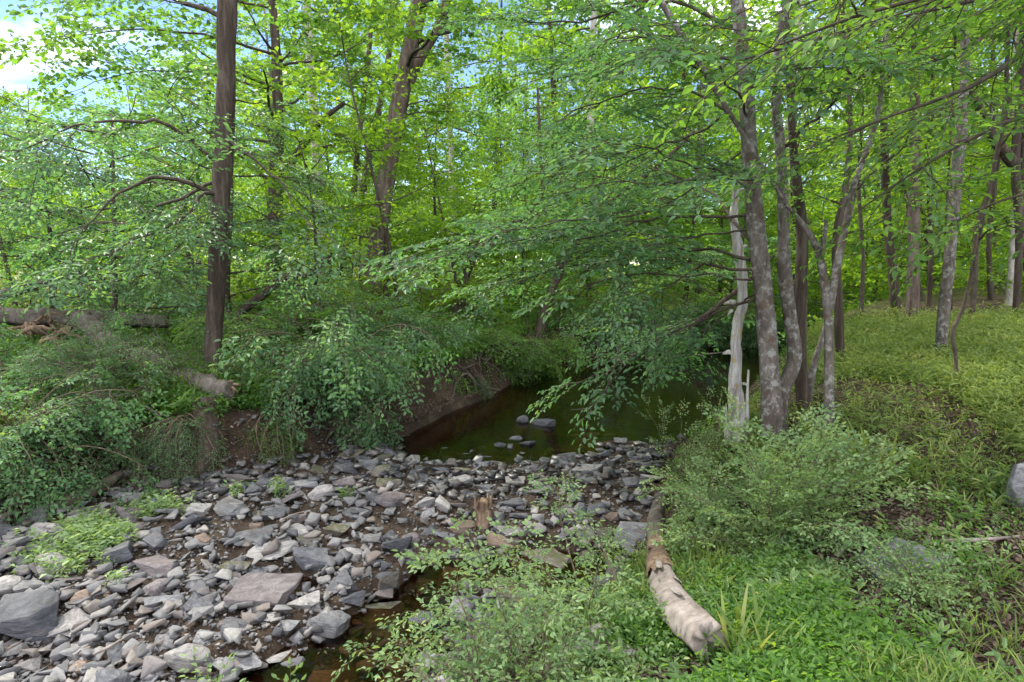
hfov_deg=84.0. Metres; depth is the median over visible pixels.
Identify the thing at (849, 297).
understorey tree
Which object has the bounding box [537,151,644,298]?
understorey tree
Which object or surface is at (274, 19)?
forked tree
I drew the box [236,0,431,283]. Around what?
woodland tree
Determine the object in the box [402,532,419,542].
stone
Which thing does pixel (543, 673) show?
stone
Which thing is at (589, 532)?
stone
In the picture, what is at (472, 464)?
gravel
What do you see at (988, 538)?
stick
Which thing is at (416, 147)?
woodland tree
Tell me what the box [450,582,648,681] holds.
sparse shrub
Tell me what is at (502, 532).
stone
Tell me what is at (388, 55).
slender tree
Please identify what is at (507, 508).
stone
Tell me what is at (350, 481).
stone
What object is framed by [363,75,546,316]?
understorey tree
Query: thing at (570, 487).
stone
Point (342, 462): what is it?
stone
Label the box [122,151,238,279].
understorey tree
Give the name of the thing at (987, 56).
woodland tree
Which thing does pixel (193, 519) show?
stone
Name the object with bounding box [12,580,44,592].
stone
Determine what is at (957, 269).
understorey tree
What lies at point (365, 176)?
understorey tree
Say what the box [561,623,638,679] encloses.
stone
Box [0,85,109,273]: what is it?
woodland tree
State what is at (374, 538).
stone
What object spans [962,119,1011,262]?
understorey tree
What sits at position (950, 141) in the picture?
slender tree
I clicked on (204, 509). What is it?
stone
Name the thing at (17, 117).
woodland tree
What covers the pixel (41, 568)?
stone
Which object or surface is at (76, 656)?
stone
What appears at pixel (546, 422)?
stone
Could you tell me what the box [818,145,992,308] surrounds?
understorey tree
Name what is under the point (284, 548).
stone
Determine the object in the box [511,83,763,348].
leaning tree
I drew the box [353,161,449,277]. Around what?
understorey tree
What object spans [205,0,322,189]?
woodland tree
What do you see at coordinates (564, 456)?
stone
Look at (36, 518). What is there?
stone
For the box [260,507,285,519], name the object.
stone
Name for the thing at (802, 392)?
dark tree
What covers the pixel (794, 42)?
woodland tree
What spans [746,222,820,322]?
understorey tree
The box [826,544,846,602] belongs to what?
stick
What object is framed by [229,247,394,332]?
leaning tree
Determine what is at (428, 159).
woodland tree
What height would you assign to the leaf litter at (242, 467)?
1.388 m
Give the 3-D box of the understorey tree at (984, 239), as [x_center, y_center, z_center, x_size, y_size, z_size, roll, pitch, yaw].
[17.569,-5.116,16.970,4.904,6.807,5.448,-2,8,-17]
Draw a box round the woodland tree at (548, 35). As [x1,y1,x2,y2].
[477,1,665,294]
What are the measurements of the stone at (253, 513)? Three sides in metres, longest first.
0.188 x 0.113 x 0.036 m
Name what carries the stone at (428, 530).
on the ground at (312, 440)
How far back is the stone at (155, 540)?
5.05 m
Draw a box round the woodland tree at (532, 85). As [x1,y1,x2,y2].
[472,23,574,272]
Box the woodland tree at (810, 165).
[745,5,880,265]
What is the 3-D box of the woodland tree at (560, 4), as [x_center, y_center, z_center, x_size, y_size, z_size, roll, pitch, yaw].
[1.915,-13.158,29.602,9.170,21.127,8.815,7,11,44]
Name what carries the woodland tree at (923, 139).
on the ground at (312, 440)
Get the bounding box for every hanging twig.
[571,345,620,409]
[586,330,598,382]
[650,320,656,383]
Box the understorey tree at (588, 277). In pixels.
[508,78,672,308]
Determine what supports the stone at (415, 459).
on the ground at (312, 440)
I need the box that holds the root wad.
[2,308,87,348]
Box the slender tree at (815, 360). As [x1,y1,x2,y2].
[704,110,1018,405]
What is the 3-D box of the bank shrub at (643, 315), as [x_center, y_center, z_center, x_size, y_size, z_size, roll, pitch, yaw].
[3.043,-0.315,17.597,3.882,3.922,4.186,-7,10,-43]
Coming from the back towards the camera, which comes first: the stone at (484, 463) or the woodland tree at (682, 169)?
the woodland tree at (682, 169)
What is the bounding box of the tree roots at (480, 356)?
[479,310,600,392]
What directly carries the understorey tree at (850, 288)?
on the ground at (312, 440)
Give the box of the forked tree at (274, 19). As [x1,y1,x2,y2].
[0,0,419,294]
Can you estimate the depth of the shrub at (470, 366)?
11.13 m
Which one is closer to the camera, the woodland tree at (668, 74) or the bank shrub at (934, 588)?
the bank shrub at (934, 588)
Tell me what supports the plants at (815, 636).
on the ground at (312, 440)
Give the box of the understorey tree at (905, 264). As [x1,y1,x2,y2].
[865,179,970,289]
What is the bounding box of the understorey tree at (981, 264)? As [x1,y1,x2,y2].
[935,226,1006,284]
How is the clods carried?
on the ground at (312, 440)
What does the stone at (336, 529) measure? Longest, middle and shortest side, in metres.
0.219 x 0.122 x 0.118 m
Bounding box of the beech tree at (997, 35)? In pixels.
[645,0,1023,305]
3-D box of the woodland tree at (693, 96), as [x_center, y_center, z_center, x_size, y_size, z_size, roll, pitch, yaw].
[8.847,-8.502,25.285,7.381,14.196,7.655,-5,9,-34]
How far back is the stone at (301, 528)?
5.36 m
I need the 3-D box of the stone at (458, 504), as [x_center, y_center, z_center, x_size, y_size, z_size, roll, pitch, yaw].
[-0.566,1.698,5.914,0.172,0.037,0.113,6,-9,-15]
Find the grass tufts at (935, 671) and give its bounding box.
[524,309,1023,681]
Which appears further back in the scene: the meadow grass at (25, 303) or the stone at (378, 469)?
the meadow grass at (25, 303)
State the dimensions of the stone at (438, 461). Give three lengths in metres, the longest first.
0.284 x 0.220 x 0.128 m
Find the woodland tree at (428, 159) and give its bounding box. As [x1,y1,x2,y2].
[352,0,490,274]
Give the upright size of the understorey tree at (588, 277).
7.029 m
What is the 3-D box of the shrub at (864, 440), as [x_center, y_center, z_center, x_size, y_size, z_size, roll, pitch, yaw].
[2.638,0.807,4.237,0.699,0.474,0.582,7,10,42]
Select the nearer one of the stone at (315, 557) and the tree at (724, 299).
the stone at (315, 557)
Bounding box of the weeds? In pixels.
[1,475,357,586]
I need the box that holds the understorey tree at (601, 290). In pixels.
[498,166,615,299]
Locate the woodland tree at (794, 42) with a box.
[711,0,920,297]
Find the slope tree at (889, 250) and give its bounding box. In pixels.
[711,0,1004,312]
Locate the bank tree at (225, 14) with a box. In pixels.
[0,0,369,368]
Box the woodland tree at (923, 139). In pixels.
[829,2,1002,286]
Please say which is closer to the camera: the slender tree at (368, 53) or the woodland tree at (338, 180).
the slender tree at (368, 53)
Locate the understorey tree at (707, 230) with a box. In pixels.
[671,119,818,329]
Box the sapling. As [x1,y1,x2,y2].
[905,96,1023,377]
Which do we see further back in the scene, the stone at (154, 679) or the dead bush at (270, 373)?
the dead bush at (270, 373)
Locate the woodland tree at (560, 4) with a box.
[465,0,644,223]
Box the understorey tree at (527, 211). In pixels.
[491,148,564,278]
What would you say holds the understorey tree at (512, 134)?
on the ground at (312, 440)
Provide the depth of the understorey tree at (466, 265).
14.43 m
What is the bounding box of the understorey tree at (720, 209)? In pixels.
[663,133,817,304]
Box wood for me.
[0,126,1009,280]
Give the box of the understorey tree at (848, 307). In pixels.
[749,166,905,337]
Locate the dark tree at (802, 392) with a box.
[580,0,990,416]
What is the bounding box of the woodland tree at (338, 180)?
[325,137,397,267]
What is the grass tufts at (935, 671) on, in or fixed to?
on the ground at (312, 440)
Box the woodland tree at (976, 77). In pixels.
[942,0,1013,148]
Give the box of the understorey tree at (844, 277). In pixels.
[777,148,950,309]
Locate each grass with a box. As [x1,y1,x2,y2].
[0,261,580,317]
[733,300,1023,498]
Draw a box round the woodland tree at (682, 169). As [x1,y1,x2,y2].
[648,88,716,270]
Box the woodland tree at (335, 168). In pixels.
[326,36,405,233]
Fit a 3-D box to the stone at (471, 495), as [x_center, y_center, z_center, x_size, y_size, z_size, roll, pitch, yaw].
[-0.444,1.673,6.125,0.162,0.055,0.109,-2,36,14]
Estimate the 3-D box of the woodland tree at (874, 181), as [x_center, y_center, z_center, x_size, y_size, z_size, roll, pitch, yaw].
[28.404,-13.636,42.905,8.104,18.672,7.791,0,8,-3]
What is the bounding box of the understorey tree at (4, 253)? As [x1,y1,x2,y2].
[0,101,137,309]
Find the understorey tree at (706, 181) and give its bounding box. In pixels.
[603,30,789,304]
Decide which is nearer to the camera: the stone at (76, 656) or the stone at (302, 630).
the stone at (76, 656)
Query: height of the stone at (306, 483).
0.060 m
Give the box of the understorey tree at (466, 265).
[401,164,530,323]
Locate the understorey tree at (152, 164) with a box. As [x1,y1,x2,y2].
[82,39,266,294]
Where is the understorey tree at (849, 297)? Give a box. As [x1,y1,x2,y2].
[808,119,958,320]
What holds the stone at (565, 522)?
on the ground at (312, 440)
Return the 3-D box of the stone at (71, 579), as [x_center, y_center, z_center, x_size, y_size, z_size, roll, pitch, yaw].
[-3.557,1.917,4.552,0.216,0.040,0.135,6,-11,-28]
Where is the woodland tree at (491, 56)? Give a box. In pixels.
[362,0,526,287]
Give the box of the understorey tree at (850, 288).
[842,201,985,306]
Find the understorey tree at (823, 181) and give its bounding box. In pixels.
[773,176,888,303]
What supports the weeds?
on the ground at (312, 440)
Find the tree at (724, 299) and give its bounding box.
[651,222,815,351]
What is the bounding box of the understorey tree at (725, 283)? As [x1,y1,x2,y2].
[707,151,823,291]
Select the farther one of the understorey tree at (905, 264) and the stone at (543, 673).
the understorey tree at (905, 264)
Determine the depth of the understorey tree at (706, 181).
20.40 m
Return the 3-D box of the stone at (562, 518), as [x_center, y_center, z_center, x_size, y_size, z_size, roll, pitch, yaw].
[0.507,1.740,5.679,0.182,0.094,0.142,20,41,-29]
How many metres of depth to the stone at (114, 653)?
3.62 m
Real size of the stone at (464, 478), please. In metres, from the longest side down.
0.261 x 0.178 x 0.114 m
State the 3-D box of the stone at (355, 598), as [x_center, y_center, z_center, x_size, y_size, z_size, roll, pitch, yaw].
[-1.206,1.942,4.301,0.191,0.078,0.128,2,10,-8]
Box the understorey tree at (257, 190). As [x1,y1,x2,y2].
[171,117,325,287]
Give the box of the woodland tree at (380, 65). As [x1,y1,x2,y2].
[267,4,401,269]
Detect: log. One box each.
[0,306,169,328]
[47,471,122,511]
[69,311,240,401]
[644,531,729,661]
[646,490,667,538]
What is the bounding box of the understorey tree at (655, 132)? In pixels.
[578,88,703,280]
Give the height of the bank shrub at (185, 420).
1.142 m
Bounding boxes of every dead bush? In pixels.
[0,318,136,499]
[84,301,242,407]
[175,332,333,431]
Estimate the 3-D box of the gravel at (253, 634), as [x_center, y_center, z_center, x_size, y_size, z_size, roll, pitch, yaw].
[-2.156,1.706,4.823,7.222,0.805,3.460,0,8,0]
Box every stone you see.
[0,517,7,524]
[0,524,18,538]
[0,536,30,555]
[0,557,17,567]
[0,575,23,595]
[0,589,59,643]
[0,643,28,657]
[0,672,16,678]
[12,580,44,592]
[13,655,42,671]
[15,504,48,525]
[24,522,64,537]
[28,543,56,554]
[35,552,72,576]
[37,584,54,589]
[48,605,91,637]
[53,576,82,582]
[63,512,90,523]
[66,659,90,674]
[67,639,101,660]
[70,581,111,605]
[91,540,133,565]
[94,575,106,580]
[95,667,131,681]
[106,487,132,495]
[106,642,125,664]
[107,594,137,616]
[107,626,123,642]
[115,506,142,522]
[117,492,141,503]
[122,578,146,592]
[124,521,149,531]
[132,554,175,580]
[134,530,149,537]
[139,675,158,681]
[142,529,168,551]
[142,578,173,596]
[142,595,185,610]
[148,497,165,507]
[154,504,189,513]
[154,634,174,649]
[156,479,174,487]
[164,643,210,672]
[172,514,211,530]
[179,592,218,619]
[185,499,201,503]
[185,503,211,515]
[192,629,220,645]
[194,532,214,547]
[198,483,220,487]
[201,559,213,569]
[209,592,221,602]
[211,652,261,673]
[213,497,243,520]
[216,561,251,572]
[217,616,249,629]
[218,506,250,518]
[222,578,239,590]
[223,491,235,496]
[223,573,302,611]
[225,474,256,482]
[225,572,241,582]
[231,555,247,560]
[234,525,273,545]
[242,482,262,495]
[246,540,298,559]
[247,565,267,572]
[249,522,263,528]
[251,510,263,515]
[256,478,274,489]
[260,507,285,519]
[263,612,279,622]
[264,472,272,478]
[265,649,291,662]
[277,477,294,484]
[277,620,300,635]
[281,491,304,503]
[285,523,313,535]
[285,590,321,611]
[287,514,307,522]
[291,479,318,487]
[292,547,329,571]
[296,533,321,544]
[296,625,308,634]
[298,462,308,468]
[306,610,350,638]
[307,484,334,500]
[309,464,324,473]
[323,523,350,536]
[325,568,357,594]
[328,514,341,520]
[332,475,356,488]
[333,460,352,466]
[334,462,358,473]
[338,449,363,458]
[338,590,365,606]
[342,507,371,519]
[343,547,362,561]
[355,455,369,459]
[358,459,379,468]
[360,568,371,579]
[361,532,381,542]
[365,601,401,608]
[368,464,391,477]
[370,558,388,567]
[374,491,405,507]
[376,453,392,460]
[376,478,401,487]
[378,570,399,589]
[380,530,396,541]
[381,536,412,552]
[384,448,396,455]
[401,455,419,465]
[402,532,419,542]
[408,469,427,482]
[409,610,435,622]
[411,497,435,507]
[413,657,431,680]
[420,507,434,517]
[420,525,435,534]
[424,459,442,464]
[427,675,443,681]
[428,478,442,485]
[431,467,448,473]
[434,531,454,537]
[435,495,451,512]
[442,552,465,557]
[446,596,469,614]
[449,520,476,533]
[450,503,466,506]
[452,474,474,484]
[454,467,470,472]
[464,493,477,499]
[465,546,487,560]
[466,633,486,650]
[468,465,481,473]
[468,612,520,630]
[474,461,490,466]
[477,484,493,489]
[486,533,518,550]
[492,525,527,537]
[493,442,506,446]
[495,574,531,607]
[497,497,523,506]
[499,506,511,511]
[505,476,525,485]
[509,436,522,439]
[509,513,528,517]
[516,415,528,422]
[519,441,535,444]
[521,548,570,568]
[523,464,538,470]
[527,485,554,493]
[530,523,546,535]
[530,664,560,681]
[531,418,555,425]
[553,458,570,466]
[556,452,576,460]
[556,508,567,519]
[556,532,569,540]
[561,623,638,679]
[563,479,578,492]
[563,517,572,524]
[571,464,602,473]
[571,493,583,501]
[572,502,586,515]
[574,513,588,524]
[575,474,595,484]
[576,525,594,539]
[579,549,596,556]
[587,502,606,515]
[592,527,613,540]
[596,449,610,457]
[600,460,607,464]
[602,512,619,521]
[605,564,625,575]
[611,455,622,461]
[613,521,647,548]
[614,437,626,443]
[618,507,642,521]
[621,477,643,487]
[629,455,649,460]
[630,470,642,474]
[640,474,660,479]
[643,447,652,453]
[857,538,952,583]
[1005,462,1023,511]
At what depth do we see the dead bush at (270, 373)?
7.69 m
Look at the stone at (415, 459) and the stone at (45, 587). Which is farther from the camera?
the stone at (415, 459)
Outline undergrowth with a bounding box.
[0,267,578,431]
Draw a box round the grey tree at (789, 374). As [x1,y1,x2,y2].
[654,0,1023,434]
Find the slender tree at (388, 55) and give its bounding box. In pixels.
[322,5,417,285]
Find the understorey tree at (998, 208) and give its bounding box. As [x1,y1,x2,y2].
[979,144,1010,234]
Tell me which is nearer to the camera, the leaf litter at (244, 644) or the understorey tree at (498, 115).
the leaf litter at (244, 644)
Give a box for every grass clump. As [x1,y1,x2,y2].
[692,521,753,563]
[708,578,805,658]
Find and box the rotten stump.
[473,491,492,528]
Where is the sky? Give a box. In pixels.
[0,0,1013,266]
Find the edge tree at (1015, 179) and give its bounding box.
[818,0,1023,316]
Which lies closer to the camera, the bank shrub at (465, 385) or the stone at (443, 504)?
the stone at (443, 504)
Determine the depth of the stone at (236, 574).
4.57 m
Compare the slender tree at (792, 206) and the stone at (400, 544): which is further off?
the slender tree at (792, 206)
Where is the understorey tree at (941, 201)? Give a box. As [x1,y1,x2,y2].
[791,22,1011,290]
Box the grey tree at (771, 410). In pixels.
[358,0,905,453]
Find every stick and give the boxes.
[92,634,129,655]
[146,406,174,463]
[279,511,304,520]
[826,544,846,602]
[939,535,1019,542]
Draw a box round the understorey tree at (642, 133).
[550,80,706,295]
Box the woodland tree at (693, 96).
[627,0,777,295]
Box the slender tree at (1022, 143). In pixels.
[872,0,1023,277]
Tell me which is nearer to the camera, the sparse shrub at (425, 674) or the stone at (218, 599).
the sparse shrub at (425, 674)
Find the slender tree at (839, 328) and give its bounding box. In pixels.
[726,0,1018,359]
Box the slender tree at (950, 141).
[817,0,1014,319]
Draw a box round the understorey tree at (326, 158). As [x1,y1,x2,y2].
[244,66,407,290]
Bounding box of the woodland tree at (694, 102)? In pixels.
[625,0,770,266]
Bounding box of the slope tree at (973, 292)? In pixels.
[847,0,1023,322]
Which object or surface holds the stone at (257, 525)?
on the ground at (312, 440)
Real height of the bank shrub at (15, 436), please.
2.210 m
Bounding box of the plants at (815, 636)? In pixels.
[576,313,1023,681]
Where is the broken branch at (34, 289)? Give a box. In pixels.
[0,271,80,299]
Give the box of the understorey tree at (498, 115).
[421,73,572,284]
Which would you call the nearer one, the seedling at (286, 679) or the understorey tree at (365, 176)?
the seedling at (286, 679)
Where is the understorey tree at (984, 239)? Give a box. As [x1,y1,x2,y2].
[957,113,1012,258]
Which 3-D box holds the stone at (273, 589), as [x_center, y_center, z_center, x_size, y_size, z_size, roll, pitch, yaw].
[-1.877,1.905,4.317,0.493,0.126,0.376,-1,9,-6]
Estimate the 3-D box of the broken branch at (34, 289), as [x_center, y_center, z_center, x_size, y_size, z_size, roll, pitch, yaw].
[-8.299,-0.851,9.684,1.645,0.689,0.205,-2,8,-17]
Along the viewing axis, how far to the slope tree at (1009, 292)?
11.31 m
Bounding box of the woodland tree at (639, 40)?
[575,0,659,279]
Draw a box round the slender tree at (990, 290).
[879,3,1012,299]
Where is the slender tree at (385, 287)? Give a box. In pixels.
[301,0,504,318]
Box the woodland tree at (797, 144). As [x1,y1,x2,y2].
[725,20,841,273]
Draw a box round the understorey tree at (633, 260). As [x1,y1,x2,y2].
[563,117,692,294]
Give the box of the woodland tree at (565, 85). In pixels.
[513,0,664,281]
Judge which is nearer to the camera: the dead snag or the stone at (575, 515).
the stone at (575, 515)
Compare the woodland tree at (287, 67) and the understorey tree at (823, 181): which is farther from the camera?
the woodland tree at (287, 67)
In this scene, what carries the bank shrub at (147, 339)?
on the ground at (312, 440)
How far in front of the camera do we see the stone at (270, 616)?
4.05 m
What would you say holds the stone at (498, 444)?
on the ground at (312, 440)
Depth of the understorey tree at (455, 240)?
24.16 m
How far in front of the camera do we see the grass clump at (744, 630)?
2.55 m
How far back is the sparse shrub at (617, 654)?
2.53 m
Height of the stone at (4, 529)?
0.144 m
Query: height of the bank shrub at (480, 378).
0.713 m
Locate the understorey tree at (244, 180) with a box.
[230,132,324,273]
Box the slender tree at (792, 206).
[729,77,841,285]
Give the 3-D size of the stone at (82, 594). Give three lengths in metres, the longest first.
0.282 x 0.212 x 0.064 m
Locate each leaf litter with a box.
[0,300,717,512]
[6,462,627,681]
[486,345,1023,681]
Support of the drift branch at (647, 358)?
on the ground at (312, 440)
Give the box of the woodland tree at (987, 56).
[898,7,1013,282]
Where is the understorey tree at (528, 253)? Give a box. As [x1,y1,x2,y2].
[452,154,573,308]
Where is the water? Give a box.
[234,340,786,681]
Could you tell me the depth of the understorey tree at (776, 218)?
21.22 m
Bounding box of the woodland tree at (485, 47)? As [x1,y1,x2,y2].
[432,0,551,277]
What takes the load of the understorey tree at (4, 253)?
on the ground at (312, 440)
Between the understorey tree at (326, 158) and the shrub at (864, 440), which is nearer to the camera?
the shrub at (864, 440)
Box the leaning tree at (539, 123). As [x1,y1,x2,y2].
[449,81,627,318]
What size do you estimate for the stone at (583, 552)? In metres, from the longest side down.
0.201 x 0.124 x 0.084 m
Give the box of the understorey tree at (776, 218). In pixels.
[747,165,854,310]
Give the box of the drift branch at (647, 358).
[645,352,722,359]
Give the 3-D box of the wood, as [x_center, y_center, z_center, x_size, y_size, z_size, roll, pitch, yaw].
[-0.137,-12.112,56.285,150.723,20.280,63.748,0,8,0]
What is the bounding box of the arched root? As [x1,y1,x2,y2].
[452,373,499,398]
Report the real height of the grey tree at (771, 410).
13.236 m
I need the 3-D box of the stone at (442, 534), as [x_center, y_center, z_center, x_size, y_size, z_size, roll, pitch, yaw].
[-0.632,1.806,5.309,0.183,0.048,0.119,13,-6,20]
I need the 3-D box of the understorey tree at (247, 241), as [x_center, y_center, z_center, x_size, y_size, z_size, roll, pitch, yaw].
[-4.105,-2.474,11.819,4.538,5.386,4.329,-2,8,-14]
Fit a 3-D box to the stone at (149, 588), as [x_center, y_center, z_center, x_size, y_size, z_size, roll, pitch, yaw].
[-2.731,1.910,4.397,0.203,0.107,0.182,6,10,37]
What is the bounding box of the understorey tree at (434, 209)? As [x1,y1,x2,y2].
[362,46,504,283]
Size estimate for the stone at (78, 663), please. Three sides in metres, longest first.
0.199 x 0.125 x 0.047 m
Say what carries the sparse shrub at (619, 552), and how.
on the ground at (312, 440)
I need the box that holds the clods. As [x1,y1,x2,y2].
[409,327,533,419]
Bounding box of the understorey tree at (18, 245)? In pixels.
[0,171,25,275]
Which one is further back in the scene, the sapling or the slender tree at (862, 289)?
the slender tree at (862, 289)
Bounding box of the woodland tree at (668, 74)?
[599,0,746,286]
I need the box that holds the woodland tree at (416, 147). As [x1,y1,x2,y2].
[370,45,458,266]
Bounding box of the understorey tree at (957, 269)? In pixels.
[791,33,1023,300]
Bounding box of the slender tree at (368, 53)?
[299,0,423,280]
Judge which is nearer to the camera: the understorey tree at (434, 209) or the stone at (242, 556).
the stone at (242, 556)
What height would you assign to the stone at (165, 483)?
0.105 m
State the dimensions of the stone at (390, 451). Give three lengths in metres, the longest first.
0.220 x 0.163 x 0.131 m
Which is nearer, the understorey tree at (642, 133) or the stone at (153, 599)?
the stone at (153, 599)
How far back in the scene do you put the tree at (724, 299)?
16.87 m
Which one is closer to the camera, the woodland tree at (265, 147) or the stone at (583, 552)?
the stone at (583, 552)
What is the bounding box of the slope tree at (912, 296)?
[730,0,1013,321]
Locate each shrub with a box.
[0,303,221,419]
[0,314,147,400]
[0,352,180,526]
[39,437,175,501]
[116,328,187,348]
[118,408,233,490]
[164,286,389,360]
[209,248,458,450]
[235,408,309,465]
[264,255,475,371]
[289,385,408,448]
[331,574,541,681]
[373,510,566,681]
[410,341,529,389]
[410,469,669,681]
[438,309,538,384]
[444,364,486,399]
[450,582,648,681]
[470,374,497,397]
[470,527,641,681]
[480,328,587,383]
[509,289,625,365]
[545,613,689,681]
[571,267,672,356]
[583,280,743,353]
[597,528,647,574]
[635,385,740,482]
[636,443,757,537]
[639,386,903,583]
[689,304,818,349]
[718,404,956,553]
[783,407,850,446]
[800,444,890,498]
[817,515,1016,631]
[825,415,925,484]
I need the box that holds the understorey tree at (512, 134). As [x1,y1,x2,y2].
[442,89,603,313]
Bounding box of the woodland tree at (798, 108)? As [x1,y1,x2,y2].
[686,0,907,275]
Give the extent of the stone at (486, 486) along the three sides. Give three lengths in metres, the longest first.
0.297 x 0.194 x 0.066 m
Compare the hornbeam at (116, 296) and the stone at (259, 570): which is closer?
the stone at (259, 570)
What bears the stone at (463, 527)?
on the ground at (312, 440)
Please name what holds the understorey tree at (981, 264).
on the ground at (312, 440)
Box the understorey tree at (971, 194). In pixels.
[899,148,1010,289]
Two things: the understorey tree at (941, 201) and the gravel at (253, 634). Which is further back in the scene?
the understorey tree at (941, 201)
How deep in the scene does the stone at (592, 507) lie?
5.71 m
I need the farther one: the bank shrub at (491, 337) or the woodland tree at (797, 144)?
the woodland tree at (797, 144)
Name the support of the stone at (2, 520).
on the ground at (312, 440)
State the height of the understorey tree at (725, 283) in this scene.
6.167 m
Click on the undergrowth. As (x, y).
(185, 407)
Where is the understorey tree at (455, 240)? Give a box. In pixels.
[426,184,515,285]
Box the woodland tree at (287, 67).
[192,0,345,254]
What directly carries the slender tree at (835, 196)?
on the ground at (312, 440)
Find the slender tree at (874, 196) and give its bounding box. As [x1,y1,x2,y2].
[818,82,906,289]
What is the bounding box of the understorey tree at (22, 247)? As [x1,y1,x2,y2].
[0,135,73,273]
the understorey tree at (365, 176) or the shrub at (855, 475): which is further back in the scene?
the understorey tree at (365, 176)
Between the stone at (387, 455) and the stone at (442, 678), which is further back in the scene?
the stone at (387, 455)
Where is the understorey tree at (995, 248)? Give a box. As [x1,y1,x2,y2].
[920,132,1023,289]
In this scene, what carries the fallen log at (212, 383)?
on the ground at (312, 440)
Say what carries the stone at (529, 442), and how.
on the ground at (312, 440)
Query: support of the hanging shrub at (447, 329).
on the ground at (312, 440)
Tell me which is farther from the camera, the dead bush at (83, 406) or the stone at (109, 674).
the dead bush at (83, 406)
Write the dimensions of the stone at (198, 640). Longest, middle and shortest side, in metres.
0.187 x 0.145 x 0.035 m
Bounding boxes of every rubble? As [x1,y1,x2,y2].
[0,436,651,681]
[106,409,685,502]
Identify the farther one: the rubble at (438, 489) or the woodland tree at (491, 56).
the woodland tree at (491, 56)
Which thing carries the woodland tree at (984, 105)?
on the ground at (312, 440)
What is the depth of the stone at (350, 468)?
6.84 m
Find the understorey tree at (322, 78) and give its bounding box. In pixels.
[231,0,520,317]
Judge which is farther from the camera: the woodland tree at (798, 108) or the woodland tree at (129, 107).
the woodland tree at (129, 107)
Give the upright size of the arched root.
0.552 m
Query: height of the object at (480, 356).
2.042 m
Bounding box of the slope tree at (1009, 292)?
[871,10,1018,305]
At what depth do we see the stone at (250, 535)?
5.24 m
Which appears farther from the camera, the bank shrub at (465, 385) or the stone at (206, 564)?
the bank shrub at (465, 385)
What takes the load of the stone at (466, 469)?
on the ground at (312, 440)
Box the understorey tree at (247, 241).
[203,77,418,323]
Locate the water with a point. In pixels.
(482, 427)
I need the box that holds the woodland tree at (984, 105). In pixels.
[893,0,1013,250]
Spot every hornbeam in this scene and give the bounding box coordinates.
[0,72,285,335]
[0,104,194,318]
[50,70,361,328]
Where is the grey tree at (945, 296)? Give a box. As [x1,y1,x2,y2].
[802,0,1023,354]
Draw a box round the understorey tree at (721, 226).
[663,90,792,299]
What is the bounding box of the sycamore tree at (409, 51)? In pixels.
[290,0,514,320]
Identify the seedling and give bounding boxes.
[178,646,247,681]
[271,657,305,681]
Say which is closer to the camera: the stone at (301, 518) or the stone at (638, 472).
the stone at (301, 518)
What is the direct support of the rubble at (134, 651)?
on the ground at (312, 440)
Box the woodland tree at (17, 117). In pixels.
[0,99,72,268]
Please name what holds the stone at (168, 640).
on the ground at (312, 440)
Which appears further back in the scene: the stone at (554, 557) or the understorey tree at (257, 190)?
the understorey tree at (257, 190)
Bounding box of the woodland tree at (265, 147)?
[234,63,312,256]
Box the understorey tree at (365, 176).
[283,102,432,308]
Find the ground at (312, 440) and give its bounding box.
[0,264,1023,681]
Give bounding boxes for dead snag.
[722,175,748,444]
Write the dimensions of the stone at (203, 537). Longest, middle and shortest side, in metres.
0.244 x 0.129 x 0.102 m
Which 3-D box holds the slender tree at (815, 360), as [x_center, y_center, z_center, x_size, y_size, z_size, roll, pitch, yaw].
[3.449,-0.610,5.969,2.819,3.159,1.466,1,8,5]
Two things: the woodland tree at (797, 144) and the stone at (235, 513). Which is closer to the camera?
the stone at (235, 513)
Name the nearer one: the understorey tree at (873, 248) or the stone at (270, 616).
the stone at (270, 616)
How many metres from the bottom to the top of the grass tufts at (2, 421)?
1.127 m
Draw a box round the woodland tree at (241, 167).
[201,71,293,264]
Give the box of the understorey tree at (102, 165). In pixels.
[0,107,164,289]
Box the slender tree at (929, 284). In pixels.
[804,1,1013,305]
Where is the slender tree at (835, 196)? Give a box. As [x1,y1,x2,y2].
[792,119,888,299]
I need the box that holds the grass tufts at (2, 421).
[0,303,551,431]
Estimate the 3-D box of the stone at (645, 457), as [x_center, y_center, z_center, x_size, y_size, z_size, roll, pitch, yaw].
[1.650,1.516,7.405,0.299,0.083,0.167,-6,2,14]
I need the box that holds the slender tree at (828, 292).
[504,0,989,442]
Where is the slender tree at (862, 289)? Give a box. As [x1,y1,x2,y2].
[792,1,1009,318]
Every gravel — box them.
[0,463,650,681]
[106,414,686,506]
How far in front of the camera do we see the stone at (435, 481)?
6.46 m
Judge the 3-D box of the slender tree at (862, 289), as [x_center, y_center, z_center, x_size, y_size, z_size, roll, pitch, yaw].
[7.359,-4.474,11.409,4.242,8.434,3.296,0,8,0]
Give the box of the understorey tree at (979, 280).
[883,78,1022,287]
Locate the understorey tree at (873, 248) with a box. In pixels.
[811,168,905,300]
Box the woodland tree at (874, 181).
[831,51,922,238]
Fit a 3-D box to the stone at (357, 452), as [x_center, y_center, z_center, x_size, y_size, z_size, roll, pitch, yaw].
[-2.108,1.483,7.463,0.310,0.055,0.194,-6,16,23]
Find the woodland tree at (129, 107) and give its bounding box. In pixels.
[75,68,191,249]
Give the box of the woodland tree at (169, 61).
[126,44,259,268]
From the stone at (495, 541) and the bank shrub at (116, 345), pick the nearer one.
the stone at (495, 541)
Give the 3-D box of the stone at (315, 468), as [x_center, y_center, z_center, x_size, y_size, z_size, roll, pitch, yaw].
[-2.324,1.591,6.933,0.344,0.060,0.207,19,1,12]
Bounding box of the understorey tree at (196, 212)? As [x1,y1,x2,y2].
[106,145,263,309]

